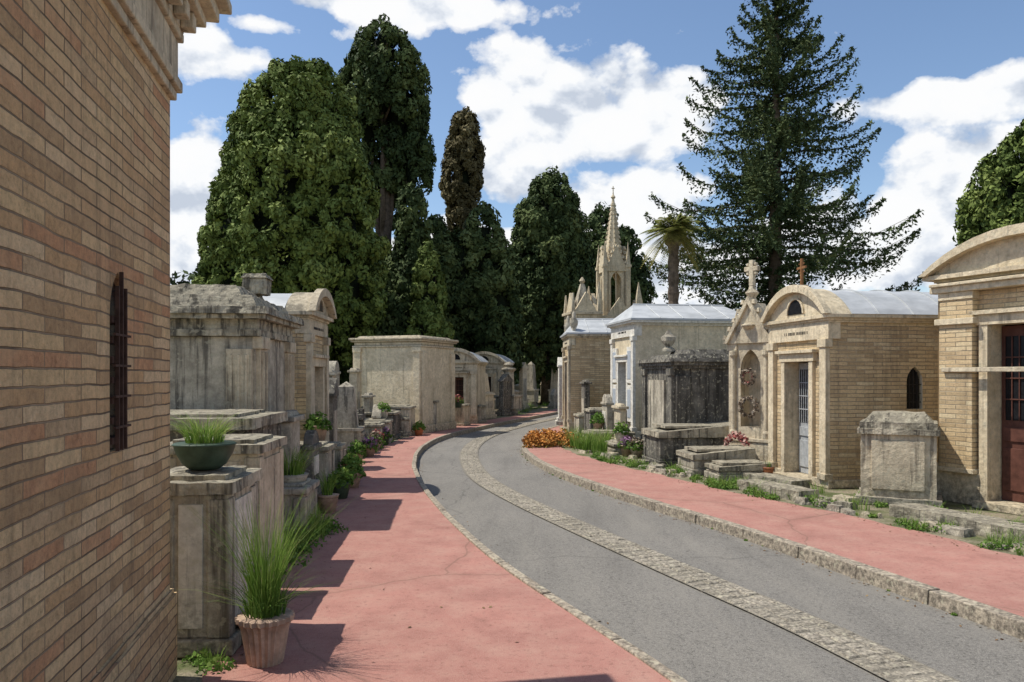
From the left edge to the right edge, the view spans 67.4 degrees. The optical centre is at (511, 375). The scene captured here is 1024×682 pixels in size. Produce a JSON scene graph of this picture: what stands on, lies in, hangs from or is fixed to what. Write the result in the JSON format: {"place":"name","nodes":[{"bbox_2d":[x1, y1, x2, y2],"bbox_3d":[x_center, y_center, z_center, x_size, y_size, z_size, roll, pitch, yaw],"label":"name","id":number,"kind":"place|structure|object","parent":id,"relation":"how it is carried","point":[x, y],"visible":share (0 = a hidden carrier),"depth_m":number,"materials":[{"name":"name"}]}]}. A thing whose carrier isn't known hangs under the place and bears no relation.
{"place":"outdoors","nodes":[
{"label":"outdoors","id":0,"kind":"place"},
{"bbox_2d":[283,444,323,482],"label":"stone planter grass","id":1,"kind":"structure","parent":0,"point":[293,472],"depth_m":8.07,"materials":[{"name":"stone"}]},
{"bbox_2d":[202,409,670,681],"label":"pink pavement","id":2,"kind":"structure","parent":0,"point":[353,626],"depth_m":5.32,"materials":[{"name":"pink concrete"}]},
{"bbox_2d":[171,485,362,667],"bbox_3d":[-1.427,1.158,4.439,1.243,0.983,1.134,0,0,0],"label":"fluted flower pot","id":3,"kind":"object","parent":2,"relation":"on","point":[264,620],"visible":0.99,"depth_m":4.36,"materials":[{"name":"ceramic"}]},
{"bbox_2d":[313,469,344,512],"bbox_3d":[-2.193,1.383,9.259,0.530,0.535,0.562,0,0,0],"label":"terracotta flower pot","id":4,"kind":"object","parent":2,"relation":"on","point":[332,500],"visible":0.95,"depth_m":9.19,"materials":[{"name":"ceramic"}]},
{"bbox_2d":[327,467,354,498],"bbox_3d":[-2.305,1.439,10.299,0.404,0.422,0.413,0,0,0],"label":"flower pot","id":5,"kind":"object","parent":2,"relation":"on","point":[344,481],"visible":0.8,"depth_m":10.22,"materials":[{"name":"green plastic"}]},
{"bbox_2d":[338,452,362,467],"bbox_3d":[-2.605,1.436,12.408,0.407,0.429,0.391,0,0,-37],"label":"flower pot","id":6,"kind":"object","parent":2,"relation":"on","point":[348,456],"visible":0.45,"depth_m":12.35,"materials":[{"name":"green ceramic"}]},
{"bbox_2d":[341,459,365,487],"bbox_3d":[-2.346,1.441,11.310,0.407,0.419,0.404,0,0,0],"label":"flower pot","id":7,"kind":"object","parent":2,"relation":"on","point":[357,471],"visible":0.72,"depth_m":11.23,"materials":[{"name":"ceramic"}]},
{"bbox_2d":[362,436,378,456],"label":"flower pot","id":8,"kind":"object","parent":2,"relation":"on","point":[371,444],"visible":0.88,"depth_m":15.52,"materials":[{"name":"ceramic"}]},
{"bbox_2d":[412,420,425,435],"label":"flower pot","id":9,"kind":"object","parent":2,"relation":"on","point":[418,428],"visible":1,"depth_m":20.91,"materials":[{"name":"orange ceramic"}]},
{"bbox_2d":[433,401,438,431],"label":"chest tomb","id":10,"kind":"object","parent":2,"relation":"on","point":[435,413],"visible":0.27,"depth_m":22.44,"materials":[{"name":"grey stone"}]},
{"bbox_2d":[562,277,602,331],"bbox_3d":[2.650,-1.025,29.000,1.250,5.350,1.250,0,0,-11],"label":"gothic pinnacle tomb","id":11,"kind":"object","parent":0,"point":[582,305],"visible":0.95,"depth_m":28.56,"materials":[{"name":"beige stone"}]},
{"bbox_2d":[170,0,1023,310],"label":"sky","id":12,"kind":"structure","parent":0,"point":[596,91],"materials":[{"name":"blue"}]},
{"bbox_2d":[173,396,1023,681],"bbox_3d":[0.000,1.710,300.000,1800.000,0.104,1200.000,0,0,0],"label":"ground","id":13,"kind":"structure","parent":0,"point":[186,670],"depth_m":9.27,"materials":[{"name":"green plant"}]},
{"bbox_2d":[0,0,231,681],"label":"brick chapel","id":14,"kind":"structure","parent":13,"relation":"on","point":[90,90],"depth_m":2.92,"materials":[{"name":"brown brick"}]},
{"bbox_2d":[110,272,130,450],"bbox_3d":[-1.699,-0.066,3.286,0.072,0.811,0.260,0,0,-11],"label":"slit window","id":15,"kind":"structure","parent":14,"relation":"in","point":[119,336],"depth_m":3.29,"materials":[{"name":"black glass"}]},
{"bbox_2d":[170,268,197,284],"bbox_3d":[-13.348,-1.683,36.146,8.052,6.867,5.352,0,0,0],"label":"cypress tree","id":16,"kind":"object","parent":13,"relation":"on","point":[191,276],"depth_m":35.92,"materials":[{"name":"green plant"}]},
{"bbox_2d":[170,466,261,657],"bbox_3d":[-1.910,1.121,4.814,0.516,1.058,0.689,0,0,-4],"label":"chest tomb","id":17,"kind":"object","parent":13,"relation":"on","point":[201,623],"visible":0.83,"depth_m":4.51,"materials":[{"name":"grey stone"}]},
{"bbox_2d":[170,410,255,469],"bbox_3d":[-1.896,0.411,4.853,0.791,0.358,0.744,0,0,-17],"label":"green bowl planter","id":18,"kind":"object","parent":17,"relation":"on","point":[199,450],"visible":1,"depth_m":4.75,"materials":[{"name":"ceramic"}]},
{"bbox_2d":[170,465,262,564],"bbox_3d":[-2.250,1.167,5.579,0.694,0.967,0.711,0,0,-4],"label":"chest tomb","id":19,"kind":"object","parent":13,"relation":"on","point":[175,469],"visible":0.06,"depth_m":5.84,"materials":[{"name":"grey stone"}]},
{"bbox_2d":[170,434,286,575],"bbox_3d":[-2.415,1.081,6.473,0.843,1.138,0.896,0,0,-4],"label":"chest tomb","id":20,"kind":"object","parent":13,"relation":"on","point":[265,452],"visible":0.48,"depth_m":6.33,"materials":[{"name":"stone"}]},
{"bbox_2d":[170,409,287,441],"bbox_3d":[-3.248,1.001,7.543,1.758,1.299,1.455,0,0,-4],"label":"chest tomb","id":21,"kind":"object","parent":13,"relation":"on","point":[262,421],"visible":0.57,"depth_m":7.09,"materials":[{"name":"stone"}]},
{"bbox_2d":[170,273,303,411],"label":"stone mausoleum","id":22,"kind":"structure","parent":13,"relation":"on","point":[232,346],"depth_m":8.45,"materials":[{"name":"stone"}]},
{"bbox_2d":[190,54,391,369],"bbox_3d":[-8.401,-5.389,29.798,7.573,14.279,6.998,0,0,0],"label":"cypress tree","id":23,"kind":"object","parent":13,"relation":"on","point":[293,205],"visible":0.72,"depth_m":28.10,"materials":[{"name":"green plant"}]},
{"bbox_2d":[279,410,304,467],"bbox_3d":[-2.590,1.030,8.945,0.340,1.240,0.720,0,0,-4],"label":"gravestone","id":24,"kind":"object","parent":13,"relation":"on","point":[290,428],"visible":0.36,"depth_m":8.72,"materials":[{"name":"grey stone"}]},
{"bbox_2d":[262,289,336,440],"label":"brick chapel","id":25,"kind":"structure","parent":13,"relation":"on","point":[315,310],"depth_m":11.19,"materials":[{"name":"stone"}]},
{"bbox_2d":[284,478,319,534],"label":"chest tomb","id":26,"kind":"object","parent":13,"relation":"on","point":[293,491],"visible":0.38,"depth_m":7.83,"materials":[{"name":"grey stone"}]},
{"bbox_2d":[300,430,323,503],"bbox_3d":[-2.560,1.176,9.796,0.320,0.948,0.670,0,0,-4],"label":"gravestone","id":27,"kind":"object","parent":13,"relation":"on","point":[311,438],"visible":0.51,"depth_m":9.62,"materials":[{"name":"stone"}]},
{"bbox_2d":[300,441,336,482],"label":"chest tomb","id":28,"kind":"object","parent":13,"relation":"on","point":[327,459],"visible":0.26,"depth_m":10.26,"materials":[{"name":"grey stone"}]},
{"bbox_2d":[303,411,331,440],"bbox_3d":[-2.757,0.717,10.904,0.408,0.426,0.375,0,0,0],"label":"flower pot","id":29,"kind":"object","parent":28,"relation":"on","point":[320,425],"visible":0.98,"depth_m":10.81,"materials":[{"name":"ceramic"}]},
{"bbox_2d":[329,378,338,440],"bbox_3d":[-3.231,0.851,13.684,0.360,1.597,0.849,0,0,-6],"label":"gravestone","id":30,"kind":"object","parent":13,"relation":"on","point":[333,389],"visible":0.34,"depth_m":13.45,"materials":[{"name":"stone"}]},
{"bbox_2d":[329,361,340,385],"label":"gravestone","id":31,"kind":"object","parent":13,"relation":"on","point":[334,365],"visible":0.14,"depth_m":18.76,"materials":[{"name":"grey stone"}]},
{"bbox_2d":[329,441,346,473],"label":"chest tomb","id":32,"kind":"object","parent":13,"relation":"on","point":[339,449],"visible":0.26,"depth_m":12.55,"materials":[{"name":"grey stone"}]},
{"bbox_2d":[337,381,364,453],"bbox_3d":[-3.359,0.888,15.581,0.689,1.523,0.829,0,0,-7],"label":"gravestone","id":33,"kind":"object","parent":13,"relation":"on","point":[349,429],"visible":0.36,"depth_m":15.38,"materials":[{"name":"grey stone"}]},
{"bbox_2d":[347,368,361,409],"bbox_3d":[-4.252,0.729,20.793,0.400,1.842,0.915,0,0,-4],"label":"gravestone","id":34,"kind":"object","parent":13,"relation":"on","point":[354,376],"visible":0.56,"depth_m":20.45,"materials":[{"name":"stone"}]},
{"bbox_2d":[346,440,365,459],"bbox_3d":[-2.952,1.438,14.603,0.398,0.424,0.423,0,0,0],"label":"flower pot","id":35,"kind":"object","parent":13,"relation":"on","point":[359,448],"visible":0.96,"depth_m":14.52,"materials":[{"name":"ceramic"}]},
{"bbox_2d":[358,409,367,439],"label":"gravestone","id":36,"kind":"object","parent":13,"relation":"on","point":[361,415],"visible":0.27,"depth_m":17.26,"materials":[{"name":"stone"}]},
{"bbox_2d":[332,261,413,385],"bbox_3d":[-6.469,-1.786,33.067,6.342,7.073,3.981,0,0,0],"label":"cypress tree","id":37,"kind":"object","parent":13,"relation":"on","point":[398,312],"visible":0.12,"depth_m":31.95,"materials":[{"name":"green plant"}]},
{"bbox_2d":[364,422,384,445],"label":"chest tomb","id":38,"kind":"object","parent":13,"relation":"on","point":[370,427],"visible":0.32,"depth_m":17.93,"materials":[{"name":"grey stone"}]},
{"bbox_2d":[368,430,384,449],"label":"flower pot","id":39,"kind":"object","parent":13,"relation":"on","point":[380,440],"visible":0.53,"depth_m":16.86,"materials":[{"name":"grey stone"}]},
{"bbox_2d":[364,418,392,443],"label":"chest tomb","id":40,"kind":"object","parent":13,"relation":"on","point":[388,423],"visible":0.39,"depth_m":18.56,"materials":[{"name":"grey stone"}]},
{"bbox_2d":[372,404,381,418],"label":"gravestone","id":41,"kind":"object","parent":40,"relation":"on","point":[376,413],"visible":0.39,"depth_m":18.86,"materials":[{"name":"grey stone"}]},
{"bbox_2d":[377,401,390,417],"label":"flower pot","id":42,"kind":"object","parent":40,"relation":"on","point":[385,409],"visible":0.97,"depth_m":19.01,"materials":[{"name":"stone"}]},
{"bbox_2d":[357,410,400,439],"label":"chest tomb","id":43,"kind":"object","parent":13,"relation":"on","point":[394,415],"visible":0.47,"depth_m":19.69,"materials":[{"name":"stone"}]},
{"bbox_2d":[361,393,374,411],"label":"gravestone","id":44,"kind":"object","parent":43,"relation":"on","point":[367,402],"visible":0.33,"depth_m":19.75,"materials":[{"name":"grey stone"}]},
{"bbox_2d":[333,13,436,264],"bbox_3d":[-6.467,-7.820,38.080,5.612,19.140,4.542,0,0,0],"label":"cypress tree","id":45,"kind":"object","parent":13,"relation":"on","point":[392,117],"visible":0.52,"depth_m":37.09,"materials":[{"name":"green plant"}]},
{"bbox_2d":[361,404,415,435],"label":"chest tomb","id":46,"kind":"object","parent":13,"relation":"on","point":[408,410],"visible":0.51,"depth_m":20.86,"materials":[{"name":"stone"}]},
{"bbox_2d":[348,335,458,432],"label":"stone mausoleum","id":47,"kind":"structure","parent":13,"relation":"on","point":[418,371],"depth_m":22.19,"materials":[{"name":"beige stone"}]},
{"bbox_2d":[400,416,409,435],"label":"chest tomb","id":48,"kind":"object","parent":13,"relation":"on","point":[404,423],"visible":0.35,"depth_m":20.75,"materials":[{"name":"grey stone"}]},
{"bbox_2d":[384,181,432,289],"bbox_3d":[-4.777,-3.523,35.170,2.998,10.547,2.366,0,0,34],"label":"cypress tree","id":49,"kind":"object","parent":13,"relation":"on","point":[411,229],"visible":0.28,"depth_m":34.51,"materials":[{"name":"green plant"}]},
{"bbox_2d":[409,239,447,320],"bbox_3d":[-3.466,-1.961,31.924,1.656,7.421,1.723,0,0,0],"label":"cypress tree","id":50,"kind":"object","parent":13,"relation":"on","point":[427,282],"visible":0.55,"depth_m":31.63,"materials":[{"name":"green plant"}]},
{"bbox_2d":[404,298,455,347],"bbox_3d":[-3.277,-0.697,30.935,2.698,4.893,2.302,0,0,0],"label":"round bush","id":51,"kind":"object","parent":13,"relation":"on","point":[425,320],"visible":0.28,"depth_m":30.55,"materials":[{"name":"green plant"}]},
{"bbox_2d":[389,200,526,383],"bbox_3d":[-2.876,-3.388,37.047,7.210,10.276,3.948,0,0,0],"label":"cypress tree","id":52,"kind":"object","parent":13,"relation":"on","point":[484,309],"visible":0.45,"depth_m":36.24,"materials":[{"name":"green plant"}]},
{"bbox_2d":[438,106,485,241],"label":"cypress tree","id":53,"kind":"object","parent":13,"relation":"on","point":[460,184],"visible":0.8,"depth_m":43.34,"materials":[{"name":"green plant"}]},
{"bbox_2d":[455,403,470,425],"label":"chest tomb","id":54,"kind":"object","parent":13,"relation":"on","point":[462,415],"visible":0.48,"depth_m":24.91,"materials":[{"name":"stone"}]},
{"bbox_2d":[454,348,487,423],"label":"stone chapel","id":55,"kind":"structure","parent":13,"relation":"on","point":[469,377],"depth_m":26.12,"materials":[{"name":"stone"}]},
{"bbox_2d":[455,378,462,398],"bbox_3d":[-1.929,0.825,26.404,0.580,1.480,0.070,0,0,6],"label":"door","id":56,"kind":"structure","parent":55,"relation":"in","point":[458,381],"depth_m":26.37,"materials":[{"name":"brown paint"}]},
{"bbox_2d":[477,404,486,422],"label":"chest tomb","id":57,"kind":"object","parent":13,"relation":"on","point":[481,412],"visible":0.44,"depth_m":26.42,"materials":[{"name":"grey stone"}]},
{"bbox_2d":[485,392,496,418],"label":"gravestone","id":58,"kind":"object","parent":13,"relation":"on","point":[490,413],"visible":0.5,"depth_m":29.28,"materials":[{"name":"stone"}]},
{"bbox_2d":[475,351,513,409],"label":"stone chapel","id":59,"kind":"structure","parent":13,"relation":"on","point":[494,366],"depth_m":33.38,"materials":[{"name":"stone"}]},
{"bbox_2d":[496,374,515,415],"bbox_3d":[-0.258,0.800,31.542,0.400,1.700,1.113,0,0,25],"label":"gravestone","id":60,"kind":"object","parent":13,"relation":"on","point":[505,381],"visible":0.98,"depth_m":31.26,"materials":[{"name":"stone"}]},
{"bbox_2d":[494,362,522,413],"bbox_3d":[-0.139,0.545,32.292,0.915,2.210,1.055,0,0,25],"label":"gravestone","id":61,"kind":"object","parent":13,"relation":"on","point":[516,400],"visible":0.6,"depth_m":32.09,"materials":[{"name":"grey stone"}]},
{"bbox_2d":[519,362,529,408],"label":"gravestone","id":62,"kind":"object","parent":13,"relation":"on","point":[523,380],"visible":0.73,"depth_m":37.34,"materials":[{"name":"beige stone"}]},
{"bbox_2d":[527,362,538,406],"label":"gravestone","id":63,"kind":"object","parent":13,"relation":"on","point":[532,393],"visible":0.84,"depth_m":40.35,"materials":[{"name":"grey stone"}]},
{"bbox_2d":[520,428,575,447],"bbox_3d":[0.910,1.482,18.373,1.436,0.420,2.191,0,0,0],"label":"orange flower bed","id":64,"kind":"object","parent":13,"relation":"on","point":[549,438],"visible":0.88,"depth_m":17.67,"materials":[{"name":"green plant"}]},
{"bbox_2d":[508,165,595,405],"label":"cypress tree","id":65,"kind":"object","parent":13,"relation":"on","point":[551,244],"visible":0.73,"depth_m":40.56,"materials":[{"name":"green plant"}]},
{"bbox_2d":[547,389,557,407],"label":"gravestone","id":66,"kind":"object","parent":13,"relation":"on","point":[553,395],"visible":0.79,"depth_m":38.72,"materials":[{"name":"grey stone"}]},
{"bbox_2d":[548,365,557,400],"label":"gravestone","id":67,"kind":"object","parent":13,"relation":"on","point":[554,380],"visible":0.23,"depth_m":41.14,"materials":[{"name":"stone"}]},
{"bbox_2d":[573,413,583,434],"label":"chest tomb","id":68,"kind":"object","parent":13,"relation":"on","point":[579,419],"visible":0.37,"depth_m":20.42,"materials":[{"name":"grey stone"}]},
{"bbox_2d":[579,380,591,412],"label":"gravestone","id":69,"kind":"object","parent":13,"relation":"on","point":[585,393],"visible":0.5,"depth_m":21.37,"materials":[{"name":"stone"}]},
{"bbox_2d":[559,311,613,431],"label":"brick chapel","id":70,"kind":"structure","parent":13,"relation":"on","point":[586,351],"depth_m":22.01,"materials":[{"name":"brick"}]},
{"bbox_2d":[563,426,614,451],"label":"ornamental grass","id":71,"kind":"object","parent":13,"relation":"on","point":[596,443],"depth_m":16.50,"materials":[{"name":"green plant"}]},
{"bbox_2d":[182,403,1022,674],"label":"weeds","id":72,"kind":"object","parent":13,"relation":"on","point":[200,662],"visible":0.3,"depth_m":8.02,"materials":[{"name":"green plant"}]},
{"bbox_2d":[183,401,1023,668],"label":"grass tufts","id":73,"kind":"object","parent":13,"relation":"on","point":[1007,540],"visible":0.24,"depth_m":8.14,"materials":[{"name":"green plant"}]},
{"bbox_2d":[583,407,626,429],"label":"chest tomb","id":74,"kind":"object","parent":13,"relation":"on","point":[589,412],"visible":0.33,"depth_m":19.05,"materials":[{"name":"stone"}]},
{"bbox_2d":[600,394,613,429],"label":"gravestone","id":75,"kind":"object","parent":13,"relation":"on","point":[607,403],"visible":0.57,"depth_m":18.08,"materials":[{"name":"grey stone"}]},
{"bbox_2d":[582,429,635,439],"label":"chest tomb","id":76,"kind":"object","parent":13,"relation":"on","point":[606,430],"visible":0.2,"depth_m":17.61,"materials":[{"name":"stone"}]},
{"bbox_2d":[589,411,604,428],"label":"flower pot","id":77,"kind":"object","parent":76,"relation":"on","point":[597,420],"visible":0.99,"depth_m":18.21,"materials":[{"name":"ceramic"}]},
{"bbox_2d":[587,186,642,317],"bbox_3d":[3.950,-2.865,30.000,2.300,9.030,2.300,0,0,-9],"label":"gothic spire monument","id":78,"kind":"object","parent":13,"relation":"on","point":[613,258],"visible":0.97,"depth_m":29.55,"materials":[{"name":"beige stone"}]},
{"bbox_2d":[611,403,628,438],"bbox_3d":[2.420,1.140,17.208,0.340,1.020,0.770,0,0,-7],"label":"gravestone","id":79,"kind":"object","parent":13,"relation":"on","point":[620,412],"visible":0.5,"depth_m":16.98,"materials":[{"name":"stone"}]},
{"bbox_2d":[587,202,657,306],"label":"cypress tree","id":80,"kind":"object","parent":13,"relation":"on","point":[598,219],"visible":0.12,"depth_m":49.06,"materials":[{"name":"green plant"}]},
{"bbox_2d":[605,439,643,453],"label":"chest tomb","id":81,"kind":"object","parent":13,"relation":"on","point":[613,446],"visible":0.28,"depth_m":16.14,"materials":[{"name":"grey stone"}]},
{"bbox_2d":[612,421,630,441],"bbox_3d":[2.308,1.185,16.191,0.402,0.430,0.426,0,0,0],"label":"flower pot","id":82,"kind":"object","parent":81,"relation":"on","point":[620,430],"visible":0.98,"depth_m":16.11,"materials":[{"name":"stone"}]},
{"bbox_2d":[617,435,631,455],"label":"flower pot","id":83,"kind":"object","parent":13,"relation":"on","point":[623,443],"visible":0.62,"depth_m":15.62,"materials":[{"name":"ceramic"}]},
{"bbox_2d":[627,437,643,457],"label":"flower pot","id":84,"kind":"object","parent":13,"relation":"on","point":[635,446],"visible":0.95,"depth_m":15.31,"materials":[{"name":"grey stone"}]},
{"bbox_2d":[605,304,737,438],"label":"white chapel","id":85,"kind":"structure","parent":13,"relation":"on","point":[638,331],"depth_m":18.74,"materials":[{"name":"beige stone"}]},
{"bbox_2d":[639,213,708,303],"bbox_3d":[5.174,-1.759,24.477,2.237,6.818,2.268,0,0,0],"label":"palm tree","id":86,"kind":"object","parent":13,"relation":"on","point":[674,231],"visible":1,"depth_m":24.34,"materials":[{"name":"green plant"}]},
{"bbox_2d":[637,331,728,438],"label":"stone mausoleum","id":87,"kind":"structure","parent":13,"relation":"on","point":[686,386],"depth_m":14.97,"materials":[{"name":"grey stone"}]},
{"bbox_2d":[641,421,728,466],"bbox_3d":[3.415,1.268,14.447,1.709,0.763,1.113,0,0,-7],"label":"chest tomb","id":88,"kind":"object","parent":13,"relation":"on","point":[663,442],"visible":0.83,"depth_m":13.94,"materials":[{"name":"stone"}]},
{"bbox_2d":[676,444,755,475],"bbox_3d":[3.448,1.429,13.060,1.090,0.442,0.840,0,0,-7],"label":"chest tomb","id":89,"kind":"object","parent":13,"relation":"on","point":[694,459],"visible":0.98,"depth_m":12.70,"materials":[{"name":"grey stone"}]},
{"bbox_2d":[704,459,771,480],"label":"chest tomb","id":90,"kind":"object","parent":13,"relation":"on","point":[717,468],"visible":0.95,"depth_m":11.99,"materials":[{"name":"grey stone"}]},
{"bbox_2d":[723,260,768,461],"bbox_3d":[4.282,-0.175,13.443,1.037,3.650,1.027,0,0,-38],"label":"gothic stele","id":91,"kind":"object","parent":13,"relation":"on","point":[746,339],"visible":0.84,"depth_m":13.36,"materials":[{"name":"grey stone"}]},
{"bbox_2d":[640,0,923,310],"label":"spruce tree","id":92,"kind":"object","parent":13,"relation":"on","point":[764,186],"visible":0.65,"depth_m":27.15,"materials":[{"name":"green plant"}]},
{"bbox_2d":[578,449,1023,553],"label":"rubble stones","id":93,"kind":"object","parent":13,"relation":"on","point":[841,505],"visible":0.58,"depth_m":9.55,"materials":[{"name":"stone"}]},
{"bbox_2d":[760,258,937,488],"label":"brick chapel","id":94,"kind":"structure","parent":13,"relation":"on","point":[842,363],"depth_m":11.38,"materials":[{"name":"beige brick"}]},
{"bbox_2d":[799,363,807,473],"bbox_3d":[4.703,0.685,12.081,0.070,1.760,0.700,0,0,-9],"label":"door","id":95,"kind":"structure","parent":94,"relation":"in","point":[803,367],"depth_m":12.26,"materials":[{"name":"grey glass"}]},
{"bbox_2d":[737,472,1023,541],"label":"grave border","id":96,"kind":"object","parent":13,"relation":"on","point":[980,525],"visible":0.88,"depth_m":8.79,"materials":[{"name":"stone"}]},
{"bbox_2d":[855,410,942,506],"bbox_3d":[5.042,1.065,10.016,0.997,1.189,0.872,0,0,28],"label":"cippus tomb","id":97,"kind":"object","parent":13,"relation":"on","point":[898,459],"visible":0.95,"depth_m":9.68,"materials":[{"name":"grey stone"}]},
{"bbox_2d":[919,223,1023,515],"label":"brick chapel","id":98,"kind":"structure","parent":13,"relation":"on","point":[977,287],"depth_m":9.64,"materials":[{"name":"beige brick"}]},
{"bbox_2d":[1002,325,1023,502],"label":"door","id":99,"kind":"structure","parent":98,"relation":"in","point":[1012,336],"depth_m":9.51,"materials":[{"name":"brown paint"}]},
{"bbox_2d":[952,119,1023,245],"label":"cypress tree","id":100,"kind":"object","parent":13,"relation":"on","point":[994,200],"visible":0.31,"depth_m":34.33,"materials":[{"name":"green plant"}]},
{"bbox_2d":[417,414,1023,681],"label":"asphalt road","id":101,"kind":"structure","parent":0,"point":[688,633],"depth_m":6.25,"materials":[{"name":"grey asphalt"}]},
{"bbox_2d":[412,411,687,681],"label":"kerb","id":102,"kind":"structure","parent":101,"relation":"on","point":[652,662],"depth_m":6.23,"materials":[{"name":"stone"}]},
{"bbox_2d":[460,417,960,681],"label":"cobblestone gutter","id":103,"kind":"object","parent":101,"relation":"on","point":[874,660],"visible":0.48,"depth_m":6.17,"materials":[{"name":"stone"}]},
{"bbox_2d":[521,425,1023,639],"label":"kerb","id":104,"kind":"structure","parent":101,"relation":"on","point":[1005,622],"depth_m":6.91,"materials":[{"name":"stone"}]},
{"bbox_2d":[527,425,1023,616],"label":"pink pavement","id":105,"kind":"structure","parent":0,"point":[982,575],"depth_m":7.90,"materials":[{"name":"pink concrete"}]},
{"bbox_2d":[555,357,562,424],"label":"column","id":106,"kind":"structure","parent":105,"relation":"on","point":[559,420],"depth_m":25.35,"materials":[{"name":"stone"}]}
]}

